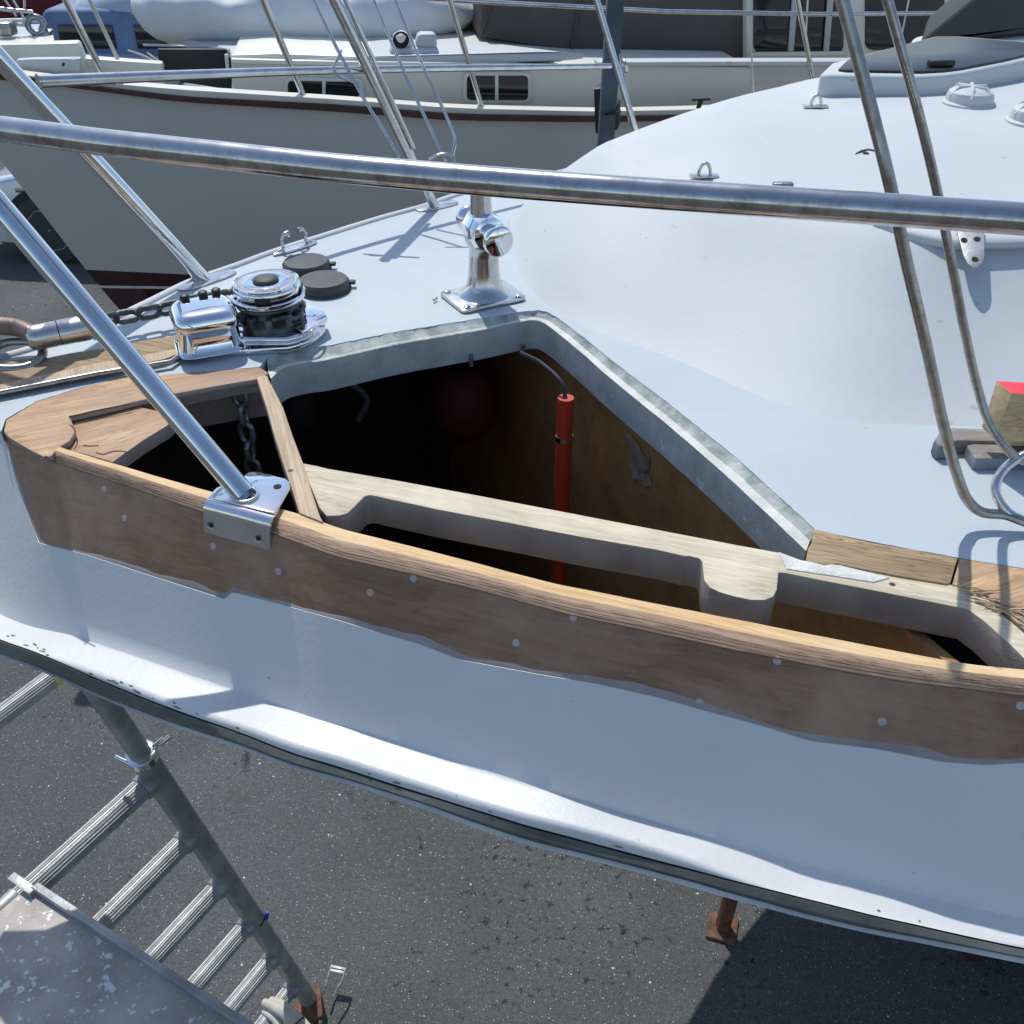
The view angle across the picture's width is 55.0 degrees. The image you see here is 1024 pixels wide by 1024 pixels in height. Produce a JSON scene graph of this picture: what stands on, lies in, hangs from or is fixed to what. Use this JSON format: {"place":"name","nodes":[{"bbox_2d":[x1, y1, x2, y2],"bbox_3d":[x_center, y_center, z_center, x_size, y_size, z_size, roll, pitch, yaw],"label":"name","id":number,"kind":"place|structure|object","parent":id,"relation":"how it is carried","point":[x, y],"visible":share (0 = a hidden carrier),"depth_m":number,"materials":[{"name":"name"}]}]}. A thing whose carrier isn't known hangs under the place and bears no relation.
{"place":"outdoors","nodes":[
{"label":"outdoors","id":0,"kind":"place"},
{"bbox_2d":[0,66,1023,1023],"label":"ground","id":1,"kind":"structure","parent":0,"point":[400,912],"depth_m":3.64,"materials":[{"name":"grey asphalt"}]},
{"bbox_2d":[0,0,62,17],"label":"boat","id":2,"kind":"object","parent":1,"relation":"on","point":[39,7],"visible":0.03,"depth_m":11.95,"materials":[{"name":"red"}]},
{"bbox_2d":[0,0,184,84],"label":"boat","id":3,"kind":"object","parent":1,"relation":"on","point":[126,31],"visible":0.12,"depth_m":9.81,"materials":[{"name":"white paint"}]},
{"bbox_2d":[0,81,215,263],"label":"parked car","id":4,"kind":"object","parent":1,"relation":"on","point":[12,189],"visible":0.08,"depth_m":8.78,"materials":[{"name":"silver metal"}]},
{"bbox_2d":[0,673,345,1023],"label":"trestle ladder","id":5,"kind":"object","parent":1,"relation":"on","point":[153,777],"visible":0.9,"depth_m":2.23,"materials":[{"name":"metal"}]},
{"bbox_2d":[0,872,253,1023],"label":"scaffold plank","id":6,"kind":"object","parent":5,"relation":"on","point":[62,961],"visible":1,"depth_m":1.66,"materials":[{"name":"paint"}]},
{"bbox_2d":[261,996,309,1023],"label":"work glove","id":7,"kind":"object","parent":5,"relation":"on","point":[276,1010],"visible":1,"depth_m":3.01,"materials":[{"name":"white fabric"}]},
{"bbox_2d":[0,0,948,309],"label":"motor sailer","id":8,"kind":"object","parent":1,"relation":"on","point":[680,56],"visible":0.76,"depth_m":4.87,"materials":[{"name":"white paint"}]},
{"bbox_2d":[128,0,472,65],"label":"covered dinghy","id":9,"kind":"object","parent":8,"relation":"on","point":[174,21],"visible":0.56,"depth_m":5.08,"materials":[{"name":"white fabric"}]},
{"bbox_2d":[284,77,363,96],"bbox_3d":[-0.920,-2.070,4.809,0.388,0.118,0.032,-5,35,-7],"label":"window","id":10,"kind":"structure","parent":8,"relation":"in","point":[311,85],"depth_m":4.79,"materials":[{"name":"black glass"}]},
{"bbox_2d":[463,72,531,102],"bbox_3d":[-0.073,-2.125,4.925,0.349,0.157,0.032,-5,35,-7],"label":"window","id":11,"kind":"structure","parent":8,"relation":"in","point":[494,87],"depth_m":4.92,"materials":[{"name":"black glass"}]},
{"bbox_2d":[753,0,843,51],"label":"window","id":12,"kind":"structure","parent":8,"relation":"in","point":[771,42],"depth_m":5.34,"materials":[{"name":"grey glass"}]},
{"bbox_2d":[865,0,944,49],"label":"window","id":13,"kind":"structure","parent":8,"relation":"in","point":[878,36],"depth_m":5.40,"materials":[{"name":"grey glass"}]},
{"bbox_2d":[0,0,1023,963],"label":"sailboat","id":14,"kind":"object","parent":1,"relation":"on","point":[690,560],"visible":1,"depth_m":1.31,"materials":[{"name":"white plastic"}]},
{"bbox_2d":[0,337,47,370],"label":"bow shackle","id":15,"kind":"object","parent":14,"relation":"on","point":[41,356],"visible":0.79,"depth_m":1.59,"materials":[{"name":"silver metal"}]},
{"bbox_2d":[25,316,94,349],"bbox_3d":[-0.734,-0.292,1.599,0.106,0.044,0.042,-15,38,-20],"label":"anchor swivel","id":16,"kind":"object","parent":14,"relation":"on","point":[57,333],"visible":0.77,"depth_m":1.58,"materials":[{"name":"silver metal"}]},
{"bbox_2d":[0,317,32,341],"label":"anchor shank","id":17,"kind":"object","parent":16,"relation":"attached to","point":[18,328],"visible":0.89,"depth_m":1.58,"materials":[{"name":"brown metal"}]},
{"bbox_2d":[106,289,230,324],"bbox_3d":[-0.598,-0.343,1.670,0.271,0.049,0.076,-16,38,-21],"label":"anchor chain","id":18,"kind":"object","parent":14,"relation":"on","point":[137,313],"visible":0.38,"depth_m":1.68,"materials":[{"name":"metal"}]},
{"bbox_2d":[231,393,262,473],"bbox_3d":[-0.440,-0.073,1.673,0.026,0.330,0.027,-20,40,-26],"label":"locker chain","id":19,"kind":"object","parent":14,"relation":"hanging from","point":[243,414],"visible":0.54,"depth_m":1.63,"materials":[{"name":"grey metal"}]},
{"bbox_2d":[430,362,497,446],"bbox_3d":[-0.097,-0.216,2.006,0.136,0.178,0.136,0,35,0],"label":"fender","id":20,"kind":"object","parent":14,"relation":"hanging from","point":[464,404],"visible":0.98,"depth_m":1.95,"materials":[{"name":"red"}]},
{"bbox_2d":[835,0,1023,526],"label":"tube frame","id":21,"kind":"object","parent":14,"relation":"on","point":[1004,511],"visible":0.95,"depth_m":1.10,"materials":[{"name":"silver metal"}]},
{"bbox_2d":[950,428,996,452],"bbox_3d":[0.696,-0.095,1.372,0.219,0.022,0.051,0,35,0],"label":"timber offcut","id":22,"kind":"object","parent":14,"relation":"on","point":[963,439],"visible":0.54,"depth_m":1.37,"materials":[{"name":"beige wood"}]},
{"bbox_2d":[931,432,953,458],"bbox_3d":[0.602,-0.095,1.369,0.024,0.024,0.058,21,40,27],"label":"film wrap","id":23,"kind":"object","parent":22,"relation":"attached to","point":[937,451],"visible":0.47,"depth_m":1.35,"materials":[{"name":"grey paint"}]},
{"bbox_2d":[1007,441,1023,445],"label":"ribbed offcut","id":24,"kind":"object","parent":22,"relation":"on","point":[1012,443],"visible":0.06,"depth_m":1.34,"materials":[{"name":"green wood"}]},
{"bbox_2d":[964,444,1023,469],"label":"painted offcut","id":25,"kind":"object","parent":14,"relation":"on","point":[984,457],"visible":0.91,"depth_m":1.33,"materials":[{"name":"grey wood"}]},
{"bbox_2d":[982,381,1023,441],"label":"red topped block","id":26,"kind":"object","parent":25,"relation":"on","point":[1006,406],"depth_m":1.29,"materials":[{"name":"green wood"}]},
{"bbox_2d":[594,0,623,146],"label":"cradle post","id":27,"kind":"object","parent":1,"relation":"on","point":[607,110],"visible":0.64,"depth_m":4.15,"materials":[{"name":"grey metal"}]},
{"bbox_2d":[706,897,738,945],"bbox_3d":[0.773,1.084,3.289,0.114,1.050,0.132,10,36,14],"label":"jack stand","id":28,"kind":"object","parent":1,"relation":"on","point":[722,926],"visible":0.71,"depth_m":3.54,"materials":[{"name":"orange paint"}]}
]}

